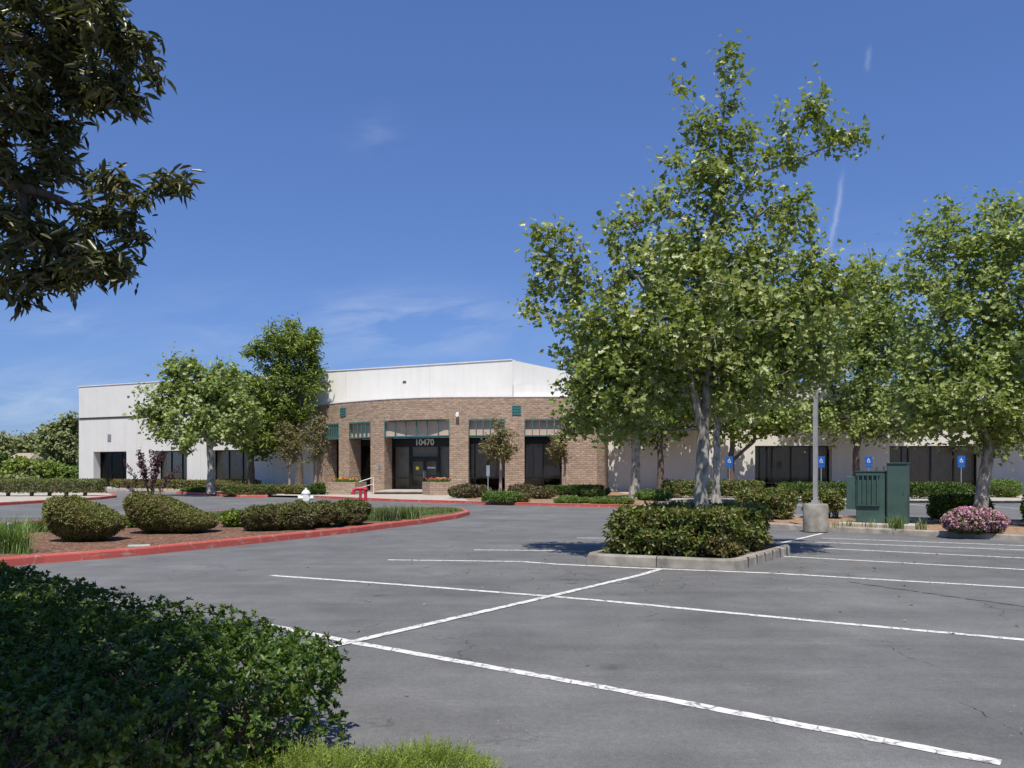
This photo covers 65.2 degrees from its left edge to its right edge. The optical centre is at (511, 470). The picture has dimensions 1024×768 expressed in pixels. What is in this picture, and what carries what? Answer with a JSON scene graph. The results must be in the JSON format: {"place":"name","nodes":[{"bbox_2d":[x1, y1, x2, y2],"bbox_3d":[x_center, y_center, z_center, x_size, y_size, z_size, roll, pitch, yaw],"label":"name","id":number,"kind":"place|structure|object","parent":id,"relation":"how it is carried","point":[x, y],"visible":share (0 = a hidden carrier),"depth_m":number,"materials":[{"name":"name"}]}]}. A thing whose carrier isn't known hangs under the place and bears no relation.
{"place":"outdoors","nodes":[
{"label":"outdoors","id":0,"kind":"place"},
{"bbox_2d":[0,492,110,501],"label":"curb","id":1,"kind":"structure","parent":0,"point":[25,496],"depth_m":48.16,"materials":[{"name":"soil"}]},
{"bbox_2d":[0,478,107,495],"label":"hedge","id":2,"kind":"object","parent":1,"relation":"on","point":[50,486],"visible":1,"depth_m":46.97,"materials":[{"name":"green plant"}]},
{"bbox_2d":[0,654,276,767],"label":"soil bed","id":3,"kind":"object","parent":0,"point":[24,763],"depth_m":4.53,"materials":[{"name":"brown soil"}]},
{"bbox_2d":[0,0,205,321],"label":"laurel tree","id":4,"kind":"object","parent":3,"relation":"on","point":[74,31],"visible":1,"depth_m":5.53,"materials":[{"name":"green plant"}]},
{"bbox_2d":[28,730,218,767],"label":"juniper","id":5,"kind":"object","parent":3,"relation":"on","point":[165,765],"visible":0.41,"depth_m":3.55,"materials":[{"name":"green plant"}]},
{"bbox_2d":[0,558,350,767],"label":"hedge","id":6,"kind":"object","parent":3,"relation":"on","point":[52,693],"visible":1,"depth_m":4.13,"materials":[{"name":"green plant"}]},
{"bbox_2d":[172,733,474,767],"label":"juniper","id":7,"kind":"object","parent":3,"relation":"on","point":[317,757],"visible":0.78,"depth_m":3.75,"materials":[{"name":"green plant"}]},
{"bbox_2d":[0,492,1023,767],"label":"parking lot","id":8,"kind":"structure","parent":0,"point":[866,678],"depth_m":7.78,"materials":[{"name":"grey asphalt"}]},
{"bbox_2d":[0,473,41,481],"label":"shrub","id":9,"kind":"object","parent":8,"relation":"on","point":[18,476],"visible":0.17,"depth_m":65.41,"materials":[{"name":"green plant"}]},
{"bbox_2d":[0,455,59,478],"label":"shrub","id":10,"kind":"object","parent":8,"relation":"on","point":[22,465],"visible":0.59,"depth_m":77.24,"materials":[{"name":"green plant"}]},
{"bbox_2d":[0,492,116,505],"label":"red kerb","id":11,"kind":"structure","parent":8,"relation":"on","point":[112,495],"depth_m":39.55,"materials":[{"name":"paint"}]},
{"bbox_2d":[47,461,78,479],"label":"shrub","id":12,"kind":"object","parent":8,"relation":"on","point":[69,471],"visible":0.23,"depth_m":81.45,"materials":[{"name":"green plant"}]},
{"bbox_2d":[7,630,324,766],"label":"kerb","id":13,"kind":"structure","parent":8,"relation":"on","point":[185,698],"depth_m":4.97,"materials":[{"name":"concrete"}]},
{"bbox_2d":[109,478,261,489],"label":"hedge","id":14,"kind":"object","parent":8,"relation":"on","point":[175,483],"visible":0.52,"depth_m":64.52,"materials":[{"name":"green plant"}]},
{"bbox_2d":[176,491,271,496],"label":"red kerb","id":15,"kind":"structure","parent":8,"relation":"on","point":[204,494],"depth_m":50.47,"materials":[{"name":"paint"}]},
{"bbox_2d":[196,491,264,494],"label":"mulch bed","id":16,"kind":"object","parent":8,"relation":"on","point":[218,492],"visible":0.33,"depth_m":54.88,"materials":[{"name":"soil"}]},
{"bbox_2d":[180,486,205,491],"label":"shrub","id":17,"kind":"object","parent":16,"relation":"on","point":[195,489],"visible":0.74,"depth_m":55.27,"materials":[{"name":"green plant"}]},
{"bbox_2d":[121,341,265,494],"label":"sycamore tree","id":18,"kind":"object","parent":16,"relation":"on","point":[218,409],"visible":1,"depth_m":50.11,"materials":[{"name":"green plant"}]},
{"bbox_2d":[220,483,276,494],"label":"hedge","id":19,"kind":"object","parent":16,"relation":"on","point":[251,489],"visible":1,"depth_m":48.84,"materials":[{"name":"green plant"}]},
{"bbox_2d":[0,511,462,556],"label":"mulch bed","id":20,"kind":"object","parent":8,"relation":"on","point":[50,542],"visible":0.31,"depth_m":17.48,"materials":[{"name":"brown soil"}]},
{"bbox_2d":[0,513,53,554],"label":"grass clump","id":21,"kind":"object","parent":20,"relation":"on","point":[15,540],"visible":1,"depth_m":14.30,"materials":[{"name":"green plant"}]},
{"bbox_2d":[21,516,50,532],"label":"grass clump","id":22,"kind":"object","parent":20,"relation":"on","point":[41,526],"visible":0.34,"depth_m":19.31,"materials":[{"name":"green plant"}]},
{"bbox_2d":[41,494,127,541],"bbox_3d":[-9.079,0.998,17.030,1.644,1.019,1.482,0,0,0],"label":"bush","id":23,"kind":"object","parent":20,"relation":"on","point":[77,518],"visible":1,"depth_m":16.57,"materials":[{"name":"green plant"}]},
{"bbox_2d":[123,447,181,493],"bbox_3d":[-11.880,0.346,26.286,2.137,2.283,1.222,0,0,0],"label":"purple shrub","id":24,"kind":"object","parent":20,"relation":"on","point":[142,466],"visible":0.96,"depth_m":26.31,"materials":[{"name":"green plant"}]},
{"bbox_2d":[122,491,220,533],"bbox_3d":[-8.159,0.999,19.235,2.155,1.034,1.659,0,0,0],"label":"bush","id":25,"kind":"object","parent":20,"relation":"on","point":[148,512],"visible":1,"depth_m":18.70,"materials":[{"name":"green plant"}]},
{"bbox_2d":[219,508,242,527],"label":"plant","id":26,"kind":"object","parent":20,"relation":"on","point":[230,518],"visible":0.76,"depth_m":20.92,"materials":[{"name":"green plant"}]},
{"bbox_2d":[0,506,461,528],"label":"lawn","id":27,"kind":"structure","parent":20,"relation":"on","point":[421,514],"depth_m":27.65,"materials":[{"name":"green plant"}]},
{"bbox_2d":[298,488,312,502],"bbox_3d":[-6.948,1.019,26.928,0.494,0.902,0.444,0,0,-20],"label":"fire hydrant","id":28,"kind":"object","parent":27,"relation":"on","point":[306,496],"visible":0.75,"depth_m":26.86,"materials":[{"name":"white metal"}]},
{"bbox_2d":[238,503,283,530],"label":"bush","id":29,"kind":"object","parent":20,"relation":"on","point":[266,517],"visible":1,"depth_m":19.49,"materials":[{"name":"green plant"}]},
{"bbox_2d":[275,499,318,529],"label":"bush","id":30,"kind":"object","parent":20,"relation":"on","point":[298,514],"visible":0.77,"depth_m":19.94,"materials":[{"name":"green plant"}]},
{"bbox_2d":[310,499,346,527],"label":"bush","id":31,"kind":"object","parent":20,"relation":"on","point":[332,514],"visible":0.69,"depth_m":20.84,"materials":[{"name":"green plant"}]},
{"bbox_2d":[336,497,371,524],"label":"bush","id":32,"kind":"object","parent":20,"relation":"on","point":[358,511],"visible":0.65,"depth_m":21.68,"materials":[{"name":"green plant"}]},
{"bbox_2d":[351,487,367,501],"bbox_3d":[-5.259,1.033,27.572,0.603,0.974,0.160,0,0,-6],"label":"fire connection","id":33,"kind":"object","parent":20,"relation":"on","point":[360,489],"visible":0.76,"depth_m":27.56,"materials":[{"name":"red paint"}]},
{"bbox_2d":[366,502,406,521],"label":"grass clump","id":34,"kind":"object","parent":20,"relation":"on","point":[387,514],"visible":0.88,"depth_m":23.59,"materials":[{"name":"green plant"}]},
{"bbox_2d":[392,504,426,519],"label":"grass clump","id":35,"kind":"object","parent":20,"relation":"on","point":[406,514],"visible":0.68,"depth_m":24.34,"materials":[{"name":"green plant"}]},
{"bbox_2d":[0,507,469,565],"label":"red kerb","id":36,"kind":"structure","parent":8,"relation":"on","point":[83,555],"depth_m":16.48,"materials":[{"name":"paint"}]},
{"bbox_2d":[219,369,294,484],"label":"shade tree","id":37,"kind":"object","parent":8,"relation":"on","point":[252,451],"visible":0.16,"depth_m":60.03,"materials":[{"name":"green plant"}]},
{"bbox_2d":[282,484,311,493],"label":"shrub","id":38,"kind":"object","parent":8,"relation":"on","point":[294,489],"visible":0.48,"depth_m":50.63,"materials":[{"name":"green plant"}]},
{"bbox_2d":[307,482,327,494],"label":"shrub","id":39,"kind":"object","parent":8,"relation":"on","point":[317,488],"visible":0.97,"depth_m":49.87,"materials":[{"name":"green plant"}]},
{"bbox_2d":[353,731,510,767],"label":"juniper","id":40,"kind":"object","parent":8,"relation":"on","point":[434,751],"visible":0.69,"depth_m":3.89,"materials":[{"name":"green plant"}]},
{"bbox_2d":[313,496,633,507],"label":"red kerb","id":41,"kind":"structure","parent":8,"relation":"on","point":[495,503],"depth_m":38.45,"materials":[{"name":"paint"}]},
{"bbox_2d":[329,569,661,646],"bbox_3d":[0.416,1.592,10.122,0.170,0.001,7.063,0,0,35],"label":"parking stripe","id":42,"kind":"object","parent":8,"relation":"on","point":[447,619],"visible":0.97,"depth_m":9.00,"materials":[{"name":"paint"}]},
{"bbox_2d":[78,359,1023,492],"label":"office building","id":43,"kind":"structure","parent":8,"relation":"on","point":[389,427],"depth_m":56.66,"materials":[{"name":"white concrete"}]},
{"bbox_2d":[100,452,125,486],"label":"window","id":44,"kind":"structure","parent":43,"relation":"in","point":[112,467],"depth_m":71.69,"materials":[{"name":"black glass"}]},
{"bbox_2d":[161,451,186,479],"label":"window","id":45,"kind":"structure","parent":43,"relation":"in","point":[171,459],"depth_m":68.81,"materials":[{"name":"black glass"}]},
{"bbox_2d":[215,450,247,480],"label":"window","id":46,"kind":"structure","parent":43,"relation":"in","point":[229,465],"depth_m":66.15,"materials":[{"name":"black glass"}]},
{"bbox_2d":[361,439,369,489],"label":"window","id":47,"kind":"structure","parent":43,"relation":"in","point":[365,443],"depth_m":58.86,"materials":[{"name":"black glass"}]},
{"bbox_2d":[411,459,424,488],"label":"door","id":48,"kind":"structure","parent":43,"relation":"in","point":[417,468],"depth_m":56.48,"materials":[{"name":"brown metal"}]},
{"bbox_2d":[392,438,448,488],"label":"window","id":49,"kind":"structure","parent":43,"relation":"in","point":[404,450],"depth_m":56.83,"materials":[{"name":"black glass"}]},
{"bbox_2d":[425,459,437,481],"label":"door","id":50,"kind":"structure","parent":43,"relation":"in","point":[426,460],"depth_m":56.12,"materials":[{"name":"brown metal"}]},
{"bbox_2d":[470,437,504,490],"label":"window","id":51,"kind":"structure","parent":43,"relation":"in","point":[478,463],"depth_m":55.60,"materials":[{"name":"black glass"}]},
{"bbox_2d":[525,437,561,486],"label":"window","id":52,"kind":"structure","parent":43,"relation":"in","point":[544,470],"depth_m":55.44,"materials":[{"name":"black glass"}]},
{"bbox_2d":[755,446,828,490],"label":"window","id":53,"kind":"structure","parent":43,"relation":"in","point":[773,464],"depth_m":57.06,"materials":[{"name":"black glass"}]},
{"bbox_2d":[889,446,975,491],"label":"window","id":54,"kind":"structure","parent":43,"relation":"in","point":[926,465],"depth_m":55.86,"materials":[{"name":"black glass"}]},
{"bbox_2d":[268,624,1001,764],"bbox_3d":[0.025,1.596,6.365,6.626,0.001,0.161,0,0,37],"label":"parking stripe","id":55,"kind":"object","parent":8,"relation":"on","point":[976,757],"visible":0.88,"depth_m":5.40,"materials":[{"name":"paint"}]},
{"bbox_2d":[270,575,1023,640],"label":"parking stripe","id":56,"kind":"object","parent":8,"relation":"on","point":[1011,638],"visible":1,"depth_m":9.22,"materials":[{"name":"paint"}]},
{"bbox_2d":[587,544,790,569],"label":"kerb","id":57,"kind":"structure","parent":8,"relation":"on","point":[601,557],"depth_m":13.41,"materials":[{"name":"concrete"}]},
{"bbox_2d":[605,546,776,557],"bbox_3d":[3.352,1.470,14.736,2.473,0.001,3.341,0,0,31],"label":"mulch bed","id":58,"kind":"object","parent":8,"relation":"on","point":[751,550],"visible":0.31,"depth_m":14.26,"materials":[{"name":"brown soil"}]},
{"bbox_2d":[601,500,774,557],"bbox_3d":[3.358,1.031,14.758,2.485,0.968,3.102,0,0,29],"label":"hedge","id":59,"kind":"object","parent":58,"relation":"on","point":[724,529],"visible":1,"depth_m":13.80,"materials":[{"name":"green plant"}]},
{"bbox_2d":[507,28,888,548],"bbox_3d":[3.429,-3.312,14.620,6.005,9.597,4.635,0,0,34],"label":"sycamore tree","id":60,"kind":"object","parent":58,"relation":"on","point":[635,364],"visible":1,"depth_m":14.38,"materials":[{"name":"green plant"}]},
{"bbox_2d":[389,559,1023,587],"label":"parking stripe","id":61,"kind":"object","parent":8,"relation":"on","point":[730,571],"visible":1,"depth_m":12.71,"materials":[{"name":"paint"}]},
{"bbox_2d":[665,268,798,503],"bbox_3d":[9.386,-4.019,35.834,6.559,11.040,5.575,0,0,-21],"label":"sycamore tree","id":62,"kind":"object","parent":8,"relation":"on","point":[716,483],"visible":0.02,"depth_m":35.83,"materials":[{"name":"green plant"}]},
{"bbox_2d":[796,360,827,531],"bbox_3d":[7.642,-0.765,21.151,1.369,4.690,0.629,0,0,35],"label":"lamp post","id":63,"kind":"object","parent":8,"relation":"on","point":[815,514],"visible":0.7,"depth_m":20.84,"materials":[{"name":"concrete"}]},
{"bbox_2d":[667,499,1022,503],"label":"kerb","id":64,"kind":"structure","parent":8,"relation":"on","point":[916,501],"depth_m":40.17,"materials":[{"name":"concrete"}]},
{"bbox_2d":[768,515,1023,534],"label":"soil bed","id":65,"kind":"object","parent":8,"relation":"on","point":[1015,526],"visible":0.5,"depth_m":23.07,"materials":[{"name":"brown soil"}]},
{"bbox_2d":[733,487,796,518],"bbox_3d":[7.919,1.007,25.018,1.840,1.039,1.284,0,0,32],"label":"hedge","id":66,"kind":"object","parent":65,"relation":"on","point":[780,503],"visible":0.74,"depth_m":24.65,"materials":[{"name":"green plant"}]},
{"bbox_2d":[800,487,845,518],"bbox_3d":[9.877,1.009,25.384,1.405,1.035,1.234,0,0,30],"label":"hedge","id":67,"kind":"object","parent":65,"relation":"on","point":[833,499],"visible":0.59,"depth_m":25.05,"materials":[{"name":"green plant"}]},
{"bbox_2d":[839,521,917,528],"bbox_3d":[9.860,1.480,21.520,1.900,0.160,0.840,0,0,35],"label":"equipment pad","id":68,"kind":"object","parent":65,"relation":"on","point":[909,525],"visible":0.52,"depth_m":21.33,"materials":[{"name":"concrete"}]},
{"bbox_2d":[846,466,886,522],"bbox_3d":[9.698,0.635,21.857,0.995,1.530,0.546,0,0,35],"label":"transformer","id":69,"kind":"object","parent":68,"relation":"on","point":[866,495],"visible":0.95,"depth_m":21.62,"materials":[{"name":"green metal"}]},
{"bbox_2d":[886,462,909,523],"bbox_3d":[10.315,0.587,21.373,0.516,1.626,0.482,0,0,35],"label":"electrical cabinet","id":70,"kind":"object","parent":68,"relation":"on","point":[898,487],"visible":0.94,"depth_m":21.19,"materials":[{"name":"green metal"}]},
{"bbox_2d":[880,514,926,529],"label":"grass clump","id":71,"kind":"object","parent":65,"relation":"on","point":[896,525],"visible":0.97,"depth_m":20.18,"materials":[{"name":"green plant"}]},
{"bbox_2d":[871,182,1023,507],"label":"sycamore tree","id":72,"kind":"object","parent":65,"relation":"on","point":[992,373],"visible":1,"depth_m":21.60,"materials":[{"name":"green plant"}]},
{"bbox_2d":[926,493,994,521],"bbox_3d":[12.765,1.057,22.792,1.662,0.938,1.182,0,0,41],"label":"hedge","id":73,"kind":"object","parent":65,"relation":"on","point":[938,506],"visible":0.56,"depth_m":22.64,"materials":[{"name":"green plant"}]},
{"bbox_2d":[939,506,1010,534],"bbox_3d":[11.049,1.188,19.042,1.649,0.736,1.100,0,0,0],"label":"flowering shrub","id":74,"kind":"object","parent":65,"relation":"on","point":[971,520],"visible":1,"depth_m":18.71,"materials":[{"name":"pink plant"}]},
{"bbox_2d":[769,514,1023,540],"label":"kerb","id":75,"kind":"structure","parent":8,"relation":"on","point":[991,536],"depth_m":19.97,"materials":[{"name":"concrete"}]},
{"bbox_2d":[784,556,1023,569],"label":"parking stripe","id":76,"kind":"object","parent":8,"relation":"on","point":[910,563],"visible":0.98,"depth_m":13.80,"materials":[{"name":"paint"}]},
{"bbox_2d":[0,0,1023,444],"label":"sky","id":77,"kind":"structure","parent":0,"point":[373,169],"materials":[{"name":"blue"}]},
{"bbox_2d":[277,490,1023,504],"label":"pavement","id":78,"kind":"structure","parent":0,"point":[414,496],"depth_m":44.74,"materials":[{"name":"concrete"}]},
{"bbox_2d":[238,312,333,484],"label":"ash tree","id":79,"kind":"object","parent":78,"relation":"on","point":[293,344],"visible":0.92,"depth_m":58.82,"materials":[{"name":"green plant"}]},
{"bbox_2d":[271,417,306,484],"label":"crape myrtle","id":80,"kind":"object","parent":78,"relation":"on","point":[292,446],"visible":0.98,"depth_m":53.88,"materials":[{"name":"green plant"}]},
{"bbox_2d":[296,409,330,482],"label":"crape myrtle","id":81,"kind":"object","parent":78,"relation":"on","point":[314,441],"visible":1,"depth_m":52.80,"materials":[{"name":"green plant"}]},
{"bbox_2d":[327,477,366,494],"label":"brick planter","id":82,"kind":"object","parent":78,"relation":"on","point":[343,486],"visible":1,"depth_m":50.60,"materials":[{"name":"brown brick"}]},
{"bbox_2d":[372,489,421,493],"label":"entrance steps","id":83,"kind":"structure","parent":78,"relation":"on","point":[402,491],"depth_m":51.40,"materials":[{"name":"concrete"}]},
{"bbox_2d":[422,477,455,494],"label":"brick planter","id":84,"kind":"object","parent":78,"relation":"on","point":[440,487],"visible":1,"depth_m":49.17,"materials":[{"name":"brown brick"}]},
{"bbox_2d":[465,492,665,504],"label":"mulch bed","id":85,"kind":"object","parent":78,"relation":"on","point":[611,494],"visible":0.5,"depth_m":41.46,"materials":[{"name":"soil"}]},
{"bbox_2d":[447,483,479,497],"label":"rose bush","id":86,"kind":"object","parent":85,"relation":"on","point":[467,490],"visible":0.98,"depth_m":43.30,"materials":[{"name":"green plant"}]},
{"bbox_2d":[478,413,522,490],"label":"crape myrtle","id":87,"kind":"object","parent":85,"relation":"on","point":[502,451],"visible":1,"depth_m":49.27,"materials":[{"name":"green plant"}]},
{"bbox_2d":[481,490,521,502],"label":"hedge","id":88,"kind":"object","parent":85,"relation":"on","point":[509,496],"visible":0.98,"depth_m":37.45,"materials":[{"name":"green plant"}]},
{"bbox_2d":[506,482,534,497],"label":"rose bush","id":89,"kind":"object","parent":85,"relation":"on","point":[523,487],"visible":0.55,"depth_m":43.79,"materials":[{"name":"green plant"}]},
{"bbox_2d":[525,486,556,498],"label":"rose bush","id":90,"kind":"object","parent":85,"relation":"on","point":[539,492],"visible":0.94,"depth_m":42.18,"materials":[{"name":"green plant"}]},
{"bbox_2d":[546,409,572,484],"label":"crape myrtle","id":91,"kind":"object","parent":85,"relation":"on","point":[561,448],"visible":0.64,"depth_m":49.88,"materials":[{"name":"green plant"}]},
{"bbox_2d":[553,496,589,503],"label":"shrub","id":92,"kind":"object","parent":85,"relation":"on","point":[570,499],"visible":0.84,"depth_m":36.49,"materials":[{"name":"green plant"}]},
{"bbox_2d":[545,483,604,495],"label":"hedge","id":93,"kind":"object","parent":85,"relation":"on","point":[565,490],"visible":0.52,"depth_m":46.47,"materials":[{"name":"green plant"}]},
{"bbox_2d":[575,485,610,497],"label":"shrub","id":94,"kind":"object","parent":85,"relation":"on","point":[587,491],"visible":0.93,"depth_m":43.99,"materials":[{"name":"green plant"}]},
{"bbox_2d":[588,496,635,504],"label":"shrub","id":95,"kind":"object","parent":85,"relation":"on","point":[605,500],"visible":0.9,"depth_m":35.52,"materials":[{"name":"green plant"}]},
{"bbox_2d":[562,330,678,497],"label":"sycamore tree","id":96,"kind":"object","parent":85,"relation":"on","point":[635,484],"visible":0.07,"depth_m":42.79,"materials":[{"name":"green plant"}]},
{"bbox_2d":[632,488,675,500],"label":"shrub","id":97,"kind":"object","parent":85,"relation":"on","point":[653,494],"visible":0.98,"depth_m":40.01,"materials":[{"name":"green plant"}]},
{"bbox_2d":[660,478,765,497],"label":"hedge","id":98,"kind":"object","parent":78,"relation":"on","point":[729,488],"visible":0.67,"depth_m":43.58,"materials":[{"name":"green plant"}]},
{"bbox_2d":[774,480,975,498],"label":"hedge","id":99,"kind":"object","parent":78,"relation":"on","point":[923,489],"visible":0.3,"depth_m":42.80,"materials":[{"name":"green plant"}]},
{"bbox_2d":[989,477,1023,497],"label":"shrub","id":100,"kind":"object","parent":78,"relation":"on","point":[1008,488],"visible":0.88,"depth_m":44.65,"materials":[{"name":"green plant"}]},
{"label":"mulch bed","id":101,"kind":"structure","parent":78,"relation":"on","visible":0},
{"bbox_2d":[622,401,710,488],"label":"shade tree","id":102,"kind":"object","parent":101,"relation":"on","point":[689,418],"visible":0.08,"depth_m":54.80,"materials":[{"name":"green plant"}]},
{"bbox_2d":[687,392,797,480],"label":"shade tree","id":103,"kind":"object","parent":101,"relation":"on","point":[761,429],"visible":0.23,"depth_m":52.51,"materials":[{"name":"green plant"}]},
{"bbox_2d":[767,253,942,475],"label":"sycamore tree","id":104,"kind":"object","parent":101,"relation":"on","point":[865,349],"visible":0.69,"depth_m":50.69,"materials":[{"name":"green plant"}]},
{"label":"ground","id":105,"kind":"structure","parent":0,"visible":0},
{"bbox_2d":[0,430,37,456],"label":"broadleaf tree","id":106,"kind":"object","parent":105,"relation":"on","point":[12,445],"visible":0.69,"depth_m":148.14,"materials":[{"name":"green plant"}]},
{"bbox_2d":[5,425,42,457],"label":"broadleaf tree","id":107,"kind":"object","parent":105,"relation":"on","point":[33,441],"visible":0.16,"depth_m":149.58,"materials":[{"name":"green plant"}]},
{"bbox_2d":[31,411,78,465],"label":"broadleaf tree","id":108,"kind":"object","parent":105,"relation":"on","point":[59,441],"visible":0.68,"depth_m":90.78,"materials":[{"name":"green plant"}]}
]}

